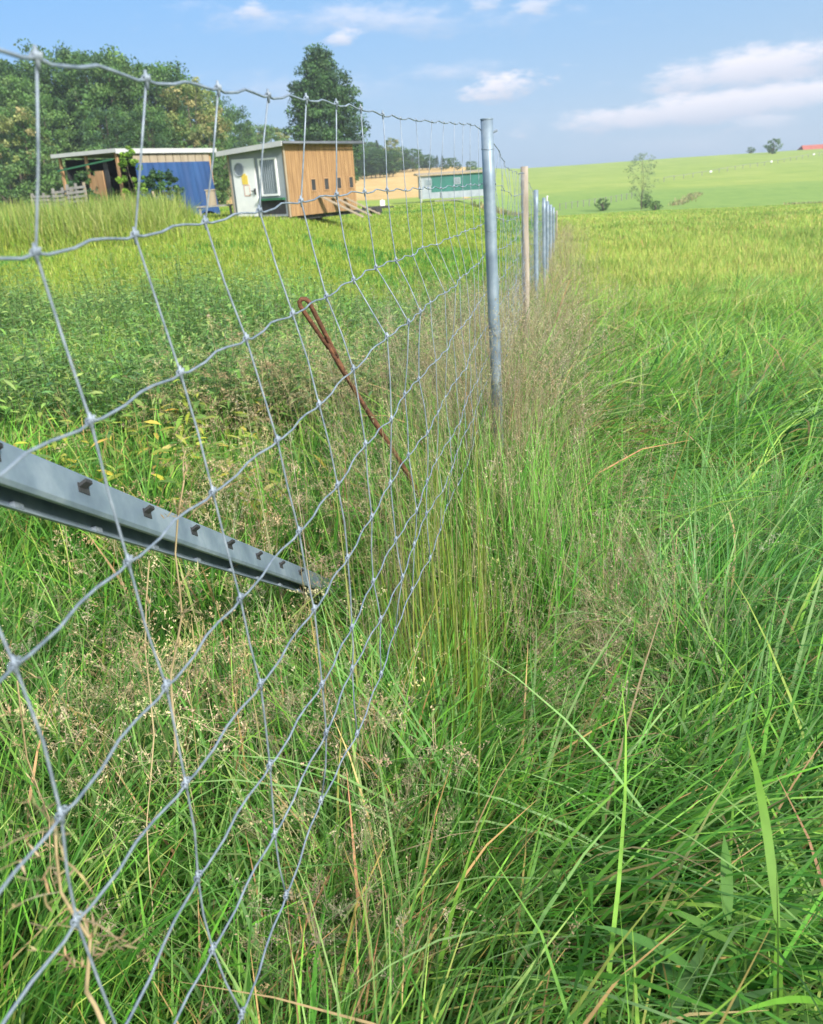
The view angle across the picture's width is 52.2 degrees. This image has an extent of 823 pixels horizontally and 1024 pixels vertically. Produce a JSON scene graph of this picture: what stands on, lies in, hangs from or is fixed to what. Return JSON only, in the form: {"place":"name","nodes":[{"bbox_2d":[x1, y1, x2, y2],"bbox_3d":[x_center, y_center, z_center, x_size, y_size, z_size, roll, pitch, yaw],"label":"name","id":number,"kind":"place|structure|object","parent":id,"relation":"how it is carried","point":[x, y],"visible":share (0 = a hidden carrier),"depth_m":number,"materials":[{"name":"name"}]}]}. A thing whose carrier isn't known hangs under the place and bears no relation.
{"place":"outdoors","nodes":[
{"label":"outdoors","id":0,"kind":"place"},
{"bbox_2d":[0,297,516,1020],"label":"straw grass","id":1,"kind":"structure","parent":0,"point":[186,623],"depth_m":1.87,"materials":[{"name":"plant"}]},
{"bbox_2d":[0,273,713,1023],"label":"tall grass","id":2,"kind":"structure","parent":0,"point":[54,995],"depth_m":1.64,"materials":[{"name":"plant"}]},
{"bbox_2d":[0,440,332,598],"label":"fence stake","id":3,"kind":"object","parent":2,"relation":"on","point":[36,486],"visible":0.97,"depth_m":1.13,"materials":[{"name":"metal"}]},
{"bbox_2d":[0,149,822,646],"bbox_3d":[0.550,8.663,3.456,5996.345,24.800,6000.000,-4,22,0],"label":"ground","id":4,"kind":"structure","parent":0,"point":[778,181],"depth_m":169.00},
{"bbox_2d":[0,176,35,208],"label":"edge shrub","id":5,"kind":"object","parent":4,"relation":"on","point":[3,181],"visible":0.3,"depth_m":86.13,"materials":[{"name":"green plant"}]},
{"bbox_2d":[0,104,55,204],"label":"forest tree","id":6,"kind":"object","parent":4,"relation":"on","point":[14,147],"visible":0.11,"depth_m":89.12,"materials":[{"name":"green plant"}]},
{"bbox_2d":[0,105,59,193],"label":"forest tree","id":7,"kind":"object","parent":4,"relation":"on","point":[6,119],"visible":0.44,"depth_m":86.69,"materials":[{"name":"green plant"}]},
{"bbox_2d":[0,161,63,209],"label":"edge shrub","id":8,"kind":"object","parent":4,"relation":"on","point":[19,172],"visible":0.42,"depth_m":85.61,"materials":[{"name":"green plant"}]},
{"bbox_2d":[1,672,69,937],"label":"dead stalk","id":9,"kind":"object","parent":4,"relation":"on","point":[34,780],"visible":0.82,"depth_m":1.13,"materials":[{"name":"plant"}]},
{"bbox_2d":[0,74,73,183],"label":"forest tree","id":10,"kind":"object","parent":4,"relation":"on","point":[28,88],"visible":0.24,"depth_m":95.05,"materials":[{"name":"green plant"}]},
{"bbox_2d":[6,145,70,208],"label":"edge shrub","id":11,"kind":"object","parent":4,"relation":"on","point":[33,164],"visible":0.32,"depth_m":85.55,"materials":[{"name":"green plant"}]},
{"bbox_2d":[30,193,56,208],"bbox_3d":[-14.663,-12.024,33.695,1.150,1.450,0.090,3,19,13],"label":"pallet","id":12,"kind":"object","parent":4,"relation":"on","point":[43,195],"visible":0.23,"depth_m":33.50,"materials":[{"name":"grey wood"}]},
{"bbox_2d":[21,159,66,198],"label":"edge shrub","id":13,"kind":"object","parent":4,"relation":"on","point":[48,168],"visible":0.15,"depth_m":86.60,"materials":[{"name":"green plant"}]},
{"bbox_2d":[0,55,91,173],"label":"forest tree","id":14,"kind":"object","parent":4,"relation":"on","point":[13,69],"visible":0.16,"depth_m":97.70,"materials":[{"name":"green plant"}]},
{"bbox_2d":[10,91,96,173],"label":"forest tree","id":15,"kind":"object","parent":4,"relation":"on","point":[60,118],"visible":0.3,"depth_m":89.01,"materials":[{"name":"green plant"}]},
{"bbox_2d":[0,38,114,143],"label":"forest tree","id":16,"kind":"object","parent":4,"relation":"on","point":[27,49],"visible":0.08,"depth_m":100.19,"materials":[{"name":"green plant"}]},
{"bbox_2d":[22,403,104,532],"bbox_3d":[-1.422,-0.107,3.614,0.328,0.772,0.400,-4,22,0],"label":"yellowing weed","id":17,"kind":"object","parent":4,"relation":"on","point":[39,414],"visible":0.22,"depth_m":3.52,"materials":[{"name":"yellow plant"}]},
{"bbox_2d":[51,188,75,206],"bbox_3d":[-13.684,-11.972,33.216,0.950,1.600,0.090,1,18,14],"label":"pallet","id":18,"kind":"object","parent":4,"relation":"on","point":[62,192],"visible":0.27,"depth_m":33.05,"materials":[{"name":"grey wood"}]},
{"bbox_2d":[1,437,134,580],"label":"yellowing weed","id":19,"kind":"object","parent":4,"relation":"on","point":[41,455],"visible":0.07,"depth_m":3.13,"materials":[{"name":"green plant"}]},
{"bbox_2d":[0,794,144,1023],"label":"dead stalk","id":20,"kind":"object","parent":4,"relation":"on","point":[88,994],"visible":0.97,"depth_m":0.66,"materials":[{"name":"plant"}]},
{"bbox_2d":[62,51,83,146],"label":"spruce tree","id":21,"kind":"object","parent":4,"relation":"on","point":[71,124],"visible":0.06,"depth_m":101.40,"materials":[{"name":"green plant"}]},
{"bbox_2d":[65,182,88,206],"bbox_3d":[-12.941,-11.895,32.740,0.850,1.720,0.090,-1,18,15],"label":"pallet","id":22,"kind":"object","parent":4,"relation":"on","point":[76,191],"visible":0.38,"depth_m":32.55,"materials":[{"name":"grey wood"}]},
{"bbox_2d":[39,45,141,153],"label":"forest tree","id":23,"kind":"object","parent":4,"relation":"on","point":[77,58],"visible":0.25,"depth_m":97.79,"materials":[{"name":"green plant"}]},
{"bbox_2d":[68,167,118,205],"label":"dark shrub","id":24,"kind":"object","parent":4,"relation":"on","point":[82,174],"visible":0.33,"depth_m":35.73,"materials":[{"name":"green plant"}]},
{"bbox_2d":[59,144,132,186],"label":"edge shrub","id":25,"kind":"object","parent":4,"relation":"on","point":[91,149],"visible":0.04,"depth_m":84.98,"materials":[{"name":"green plant"}]},
{"bbox_2d":[43,425,151,592],"bbox_3d":[-1.099,0.029,3.137,0.321,0.767,0.493,-4,22,0],"label":"yellowing weed","id":26,"kind":"object","parent":4,"relation":"on","point":[113,453],"visible":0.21,"depth_m":3.02,"materials":[{"name":"yellow plant"}]},
{"bbox_2d":[59,43,150,145],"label":"forest tree","id":27,"kind":"object","parent":4,"relation":"on","point":[113,50],"visible":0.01,"depth_m":104.15,"materials":[{"name":"green plant"}]},
{"bbox_2d":[75,101,140,159],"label":"forest tree","id":28,"kind":"object","parent":4,"relation":"on","point":[114,128],"visible":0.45,"depth_m":91.17,"materials":[{"name":"green plant"}]},
{"bbox_2d":[64,51,166,158],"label":"forest tree","id":29,"kind":"object","parent":4,"relation":"on","point":[103,90],"visible":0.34,"depth_m":96.07,"materials":[{"name":"green plant"}]},
{"bbox_2d":[93,394,168,490],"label":"yellowing weed","id":30,"kind":"object","parent":4,"relation":"on","point":[131,428],"visible":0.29,"depth_m":3.72,"materials":[{"name":"green plant"}]},
{"bbox_2d":[115,145,147,203],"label":"climbing plant","id":31,"kind":"object","parent":4,"relation":"on","point":[124,163],"visible":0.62,"depth_m":34.32,"materials":[{"name":"green plant"}]},
{"bbox_2d":[50,148,219,213],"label":"open shed","id":32,"kind":"structure","parent":4,"relation":"on","point":[190,168],"depth_m":37.50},
{"bbox_2d":[89,171,107,205],"bbox_3d":[-13.371,-13.494,36.065,0.901,2.100,0.060,9,25,29],"label":"door","id":33,"kind":"structure","parent":32,"relation":"in","point":[98,180],"depth_m":35.80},
{"bbox_2d":[84,54,186,147],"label":"forest tree","id":34,"kind":"object","parent":4,"relation":"on","point":[140,66],"visible":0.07,"depth_m":103.76,"materials":[{"name":"green plant"}]},
{"bbox_2d":[97,364,191,450],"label":"yellowing weed","id":35,"kind":"object","parent":4,"relation":"on","point":[175,412],"visible":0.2,"depth_m":4.16,"materials":[{"name":"green plant"}]},
{"bbox_2d":[116,103,178,147],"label":"forest tree","id":36,"kind":"object","parent":4,"relation":"on","point":[160,138],"visible":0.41,"depth_m":93.38,"materials":[{"name":"green plant"}]},
{"bbox_2d":[99,404,198,515],"bbox_3d":[-1.041,-0.040,3.299,0.415,0.763,0.411,-13,24,-22],"label":"yellowing weed","id":37,"kind":"object","parent":4,"relation":"on","point":[178,422],"visible":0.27,"depth_m":3.23,"materials":[{"name":"yellow plant"}]},
{"bbox_2d":[106,61,192,147],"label":"forest tree","id":38,"kind":"object","parent":4,"relation":"on","point":[159,75],"visible":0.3,"depth_m":98.74,"materials":[{"name":"green plant"}]},
{"bbox_2d":[140,560,160,959],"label":"dead stalk","id":39,"kind":"object","parent":4,"relation":"on","point":[153,732],"visible":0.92,"depth_m":1.32,"materials":[{"name":"plant"}]},
{"bbox_2d":[141,166,184,205],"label":"dark shrub","id":40,"kind":"object","parent":4,"relation":"on","point":[151,178],"visible":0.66,"depth_m":35.63,"materials":[{"name":"green plant"}]},
{"bbox_2d":[129,56,211,147],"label":"forest tree","id":41,"kind":"object","parent":4,"relation":"on","point":[183,76],"visible":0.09,"depth_m":107.95,"materials":[{"name":"green plant"}]},
{"bbox_2d":[132,393,212,485],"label":"yellowing weed","id":42,"kind":"object","parent":4,"relation":"on","point":[196,403],"visible":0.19,"depth_m":3.71,"materials":[{"name":"green plant"}]},
{"bbox_2d":[139,73,220,160],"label":"forest tree","id":43,"kind":"object","parent":4,"relation":"on","point":[193,115],"visible":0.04,"depth_m":112.61,"materials":[{"name":"green plant"}]},
{"bbox_2d":[126,449,235,577],"bbox_3d":[-0.809,0.127,3.058,0.426,0.754,0.371,-9,22,-12],"label":"yellowing weed","id":44,"kind":"object","parent":4,"relation":"on","point":[170,479],"visible":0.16,"depth_m":2.92,"materials":[{"name":"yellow plant"}]},
{"bbox_2d":[161,446,203,767],"bbox_3d":[-0.315,0.165,1.176,0.064,0.579,0.227,-18,26,-31],"label":"dead stalk","id":45,"kind":"object","parent":4,"relation":"on","point":[179,511],"visible":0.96,"depth_m":1.12,"materials":[{"name":"plant"}]},
{"bbox_2d":[157,77,234,167],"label":"forest tree","id":46,"kind":"object","parent":4,"relation":"on","point":[200,117],"visible":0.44,"depth_m":99.65,"materials":[{"name":"green plant"}]},
{"bbox_2d":[155,367,241,463],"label":"yellowing weed","id":47,"kind":"object","parent":4,"relation":"on","point":[186,416],"visible":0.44,"depth_m":4.03,"materials":[{"name":"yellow plant"}]},
{"bbox_2d":[158,422,251,513],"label":"yellowing weed","id":48,"kind":"object","parent":4,"relation":"on","point":[239,435],"visible":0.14,"depth_m":3.60,"materials":[{"name":"green plant"}]},
{"bbox_2d":[186,146,229,198],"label":"edge shrub","id":49,"kind":"object","parent":4,"relation":"on","point":[215,166],"visible":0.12,"depth_m":89.51,"materials":[{"name":"green plant"}]},
{"bbox_2d":[182,89,238,189],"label":"forest tree","id":50,"kind":"object","parent":4,"relation":"on","point":[232,141],"visible":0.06,"depth_m":118.42,"materials":[{"name":"green plant"}]},
{"bbox_2d":[189,122,233,204],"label":"forest tree","id":51,"kind":"object","parent":4,"relation":"on","point":[195,138],"visible":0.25,"depth_m":98.10,"materials":[{"name":"green plant"}]},
{"bbox_2d":[196,204,232,217],"bbox_3d":[-7.867,-12.037,33.767,1.500,0.560,0.400,-8,22,-11],"label":"wooden bench","id":52,"kind":"object","parent":4,"relation":"on","point":[229,205],"visible":0.59,"depth_m":33.53,"materials":[{"name":"grey wood"}]},
{"bbox_2d":[204,189,216,205],"bbox_3d":[-8.001,-12.570,33.552,0.380,0.600,0.380,-4,22,0],"label":"nest box","id":53,"kind":"object","parent":52,"relation":"on","point":[212,198],"visible":0.89,"depth_m":33.42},
{"bbox_2d":[198,144,231,204],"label":"edge shrub","id":54,"kind":"object","parent":4,"relation":"on","point":[226,174],"visible":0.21,"depth_m":91.57,"materials":[{"name":"green plant"}]},
{"bbox_2d":[162,447,270,539],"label":"yellowing weed","id":55,"kind":"object","parent":4,"relation":"on","point":[233,498],"visible":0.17,"depth_m":3.03,"materials":[{"name":"green plant"}]},
{"bbox_2d":[194,96,247,190],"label":"forest tree","id":56,"kind":"object","parent":4,"relation":"on","point":[239,130],"visible":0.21,"depth_m":126.26,"materials":[{"name":"green plant"}]},
{"bbox_2d":[180,408,276,518],"bbox_3d":[-0.803,-0.109,3.600,0.410,0.704,0.369,7,24,24],"label":"yellowing weed","id":57,"kind":"object","parent":4,"relation":"on","point":[198,444],"visible":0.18,"depth_m":3.53,"materials":[{"name":"green plant"}]},
{"bbox_2d":[219,109,255,189],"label":"forest tree","id":58,"kind":"object","parent":4,"relation":"on","point":[249,137],"visible":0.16,"depth_m":136.13,"materials":[{"name":"green plant"}]},
{"bbox_2d":[226,123,258,147],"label":"forest tree","id":59,"kind":"object","parent":4,"relation":"on","point":[251,143],"visible":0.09,"depth_m":149.91,"materials":[{"name":"green plant"}]},
{"bbox_2d":[223,379,273,464],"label":"yellowing weed","id":60,"kind":"object","parent":4,"relation":"on","point":[259,397],"visible":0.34,"depth_m":4.01,"materials":[{"name":"green plant"}]},
{"bbox_2d":[213,421,300,548],"bbox_3d":[-0.541,0.033,3.122,0.335,0.702,0.641,-4,22,0],"label":"yellowing weed","id":61,"kind":"object","parent":4,"relation":"on","point":[270,486],"visible":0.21,"depth_m":2.96,"materials":[{"name":"green plant"}]},
{"bbox_2d":[0,237,520,457],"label":"weeds","id":62,"kind":"object","parent":4,"relation":"on","point":[31,305],"visible":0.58,"depth_m":5.22,"materials":[{"name":"green plant"}]},
{"bbox_2d":[194,412,334,529],"bbox_3d":[-0.534,-0.031,3.229,0.508,0.743,0.378,7,24,25],"label":"yellowing weed","id":63,"kind":"object","parent":4,"relation":"on","point":[270,470],"visible":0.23,"depth_m":3.16,"materials":[{"name":"green plant"}]},
{"bbox_2d":[251,124,289,144],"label":"forest tree","id":64,"kind":"object","parent":4,"relation":"on","point":[267,136],"visible":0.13,"depth_m":180.78,"materials":[{"name":"green plant"}]},
{"bbox_2d":[256,125,290,143],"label":"forest tree","id":65,"kind":"object","parent":4,"relation":"on","point":[278,132],"visible":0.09,"depth_m":185.33,"materials":[{"name":"green plant"}]},
{"bbox_2d":[0,45,557,1023],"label":"wire fence","id":66,"kind":"object","parent":4,"relation":"on","point":[548,219],"visible":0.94,"depth_m":0.97,"materials":[{"name":"metal"}]},
{"bbox_2d":[0,186,560,334],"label":"pasture grass","id":67,"kind":"structure","parent":4,"relation":"on","point":[65,225],"depth_m":22.27,"materials":[{"name":"plant"}]},
{"bbox_2d":[215,140,379,220],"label":"chicken coop","id":68,"kind":"structure","parent":4,"relation":"on","point":[282,171],"depth_m":32.51,"materials":[{"name":"brown wood"}]},
{"bbox_2d":[231,158,258,216],"bbox_3d":[-6.440,-12.545,32.542,1.130,2.100,0.133,10,25,30],"label":"door","id":69,"kind":"structure","parent":68,"relation":"in","point":[244,174],"depth_m":32.51,"materials":[{"name":"white paint"}]},
{"bbox_2d":[257,157,279,195],"bbox_3d":[-5.415,-12.697,31.842,0.880,1.340,0.058,10,25,30],"label":"window","id":70,"kind":"structure","parent":68,"relation":"in","point":[270,182],"depth_m":31.83,"materials":[{"name":"white paint"}]},
{"bbox_2d":[283,42,370,182],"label":"broadleaf tree","id":71,"kind":"object","parent":4,"relation":"on","point":[321,78],"visible":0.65,"depth_m":107.64,"materials":[{"name":"green plant"}]},
{"bbox_2d":[356,156,373,178],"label":"forest tree","id":72,"kind":"object","parent":4,"relation":"on","point":[366,169],"visible":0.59,"depth_m":216.10,"materials":[{"name":"green plant"}]},
{"bbox_2d":[358,147,381,177],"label":"forest tree","id":73,"kind":"object","parent":4,"relation":"on","point":[371,153],"visible":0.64,"depth_m":215.07,"materials":[{"name":"green plant"}]},
{"bbox_2d":[297,297,444,542],"bbox_3d":[0.049,-0.007,2.515,0.028,1.367,0.880,13,27,36],"label":"iron rod","id":74,"kind":"object","parent":4,"relation":"on","point":[328,343],"visible":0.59,"depth_m":2.09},
{"bbox_2d":[359,150,384,177],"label":"forest tree","id":75,"kind":"object","parent":4,"relation":"on","point":[375,175],"visible":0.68,"depth_m":215.21,"materials":[{"name":"green plant"}]},
{"bbox_2d":[362,205,393,213],"bbox_3d":[-2.125,-20.121,55.969,2.203,0.500,0.960,-15,24,-26],"label":"trailer","id":76,"kind":"object","parent":4,"relation":"on","point":[377,208],"visible":0.73,"depth_m":55.50,"materials":[{"name":"metal"}]},
{"bbox_2d":[367,148,392,177],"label":"forest tree","id":77,"kind":"object","parent":4,"relation":"on","point":[377,163],"visible":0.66,"depth_m":215.19,"materials":[{"name":"green plant"}]},
{"bbox_2d":[377,149,399,176],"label":"forest tree","id":78,"kind":"object","parent":4,"relation":"on","point":[394,160],"visible":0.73,"depth_m":215.48,"materials":[{"name":"green plant"}]},
{"bbox_2d":[380,149,405,176],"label":"forest tree","id":79,"kind":"object","parent":4,"relation":"on","point":[399,161],"visible":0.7,"depth_m":215.87,"materials":[{"name":"green plant"}]},
{"bbox_2d":[383,137,402,174],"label":"forest tree","id":80,"kind":"object","parent":4,"relation":"on","point":[395,141],"visible":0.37,"depth_m":228.77,"materials":[{"name":"green plant"}]},
{"bbox_2d":[393,153,411,171],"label":"forest tree","id":81,"kind":"object","parent":4,"relation":"on","point":[406,164],"visible":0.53,"depth_m":255.56,"materials":[{"name":"green plant"}]},
{"bbox_2d":[402,149,424,171],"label":"forest tree","id":82,"kind":"object","parent":4,"relation":"on","point":[412,163],"visible":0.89,"depth_m":255.57,"materials":[{"name":"green plant"}]},
{"bbox_2d":[419,154,435,169],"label":"forest tree","id":83,"kind":"object","parent":4,"relation":"on","point":[427,155],"visible":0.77,"depth_m":262.57,"materials":[{"name":"green plant"}]},
{"bbox_2d":[423,157,438,169],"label":"forest tree","id":84,"kind":"object","parent":4,"relation":"on","point":[433,164],"visible":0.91,"depth_m":261.20,"materials":[{"name":"green plant"}]},
{"bbox_2d":[297,286,588,866],"bbox_3d":[0.049,0.203,1.874,0.570,1.306,1.017,-11,23,-17],"label":"stalk bunch","id":85,"kind":"object","parent":4,"relation":"on","point":[441,554],"visible":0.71,"depth_m":1.90,"materials":[{"name":"green plant"}]},
{"bbox_2d":[414,169,482,202],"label":"green coop","id":86,"kind":"structure","parent":4,"relation":"on","point":[438,180],"depth_m":80.58,"materials":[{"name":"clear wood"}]},
{"bbox_2d":[75,257,822,1023],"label":"meadow grass","id":87,"kind":"structure","parent":4,"relation":"on","point":[761,375],"depth_m":1.67,"materials":[{"name":"plant"}]},
{"bbox_2d":[106,339,822,1023],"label":"grass tussocks","id":88,"kind":"object","parent":4,"relation":"on","point":[544,565],"depth_m":2.23,"materials":[{"name":"plant"}]},
{"bbox_2d":[468,197,538,215],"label":"dry strip","id":89,"kind":"object","parent":4,"relation":"on","point":[497,208],"visible":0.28,"depth_m":75.03,"materials":[{"name":"beige plant"}]},
{"bbox_2d":[559,192,631,209],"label":"pasture fence","id":90,"kind":"object","parent":4,"relation":"on","point":[594,200],"visible":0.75,"depth_m":133.75,"materials":[{"name":"grey wood"}]},
{"bbox_2d":[595,198,609,210],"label":"field shrub","id":91,"kind":"object","parent":4,"relation":"on","point":[605,206],"visible":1,"depth_m":117.95,"materials":[{"name":"green plant"}]},
{"bbox_2d":[623,152,657,208],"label":"young tree","id":92,"kind":"object","parent":4,"relation":"on","point":[646,178],"visible":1,"depth_m":114.19,"materials":[{"name":"green plant"}]},
{"bbox_2d":[639,194,652,207],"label":"field shrub","id":93,"kind":"object","parent":4,"relation":"on","point":[646,202],"visible":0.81,"depth_m":116.81,"materials":[{"name":"green plant"}]},
{"bbox_2d":[648,201,663,209],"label":"field shrub","id":94,"kind":"object","parent":4,"relation":"on","point":[655,205],"visible":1,"depth_m":111.55,"materials":[{"name":"green plant"}]},
{"bbox_2d":[668,191,702,205],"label":"dry strip","id":95,"kind":"object","parent":4,"relation":"on","point":[688,198],"visible":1,"depth_m":127.08,"materials":[{"name":"beige plant"}]},
{"bbox_2d":[594,925,781,1022],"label":"broadleaf plant","id":96,"kind":"object","parent":4,"relation":"on","point":[648,943],"visible":0.65,"depth_m":1.15,"materials":[{"name":"green plant"}]},
{"bbox_2d":[647,836,822,1023],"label":"broadleaf plant","id":97,"kind":"object","parent":4,"relation":"on","point":[727,903],"visible":0.7,"depth_m":1.19,"materials":[{"name":"green plant"}]},
{"bbox_2d":[655,731,822,1023],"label":"broadleaf plant","id":98,"kind":"object","parent":4,"relation":"on","point":[778,997],"visible":0.91,"depth_m":1.05,"materials":[{"name":"green plant"}]},
{"bbox_2d":[664,152,820,178],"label":"hill fence","id":99,"kind":"object","parent":4,"relation":"on","point":[771,161],"visible":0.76,"depth_m":221.19,"materials":[{"name":"grey wood"}]},
{"bbox_2d":[763,138,782,153],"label":"hill bush","id":100,"kind":"object","parent":4,"relation":"on","point":[770,149],"visible":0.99,"depth_m":304.77,"materials":[{"name":"green plant"}]},
{"bbox_2d":[797,144,822,149],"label":"red roof barn","id":101,"kind":"structure","parent":4,"relation":"on","point":[809,147],"depth_m":383.00,"materials":[{"name":"tile"}]},
{"bbox_2d":[0,0,822,169],"label":"sky","id":102,"kind":"structure","parent":0,"point":[560,82],"materials":[{"name":"blue"}]},
{"bbox_2d":[9,510,822,1023],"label":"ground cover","id":103,"kind":"object","parent":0,"point":[383,764],"visible":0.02,"depth_m":1.86,"materials":[{"name":"green plant"}]},
{"bbox_2d":[103,219,822,1023],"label":"seed grass","id":104,"kind":"structure","parent":0,"point":[535,319],"depth_m":2.29,"materials":[{"name":"plant"}]},
{"bbox_2d":[530,203,822,319],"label":"field grass","id":105,"kind":"structure","parent":0,"point":[700,242],"depth_m":19.44,"materials":[{"name":"plant"}]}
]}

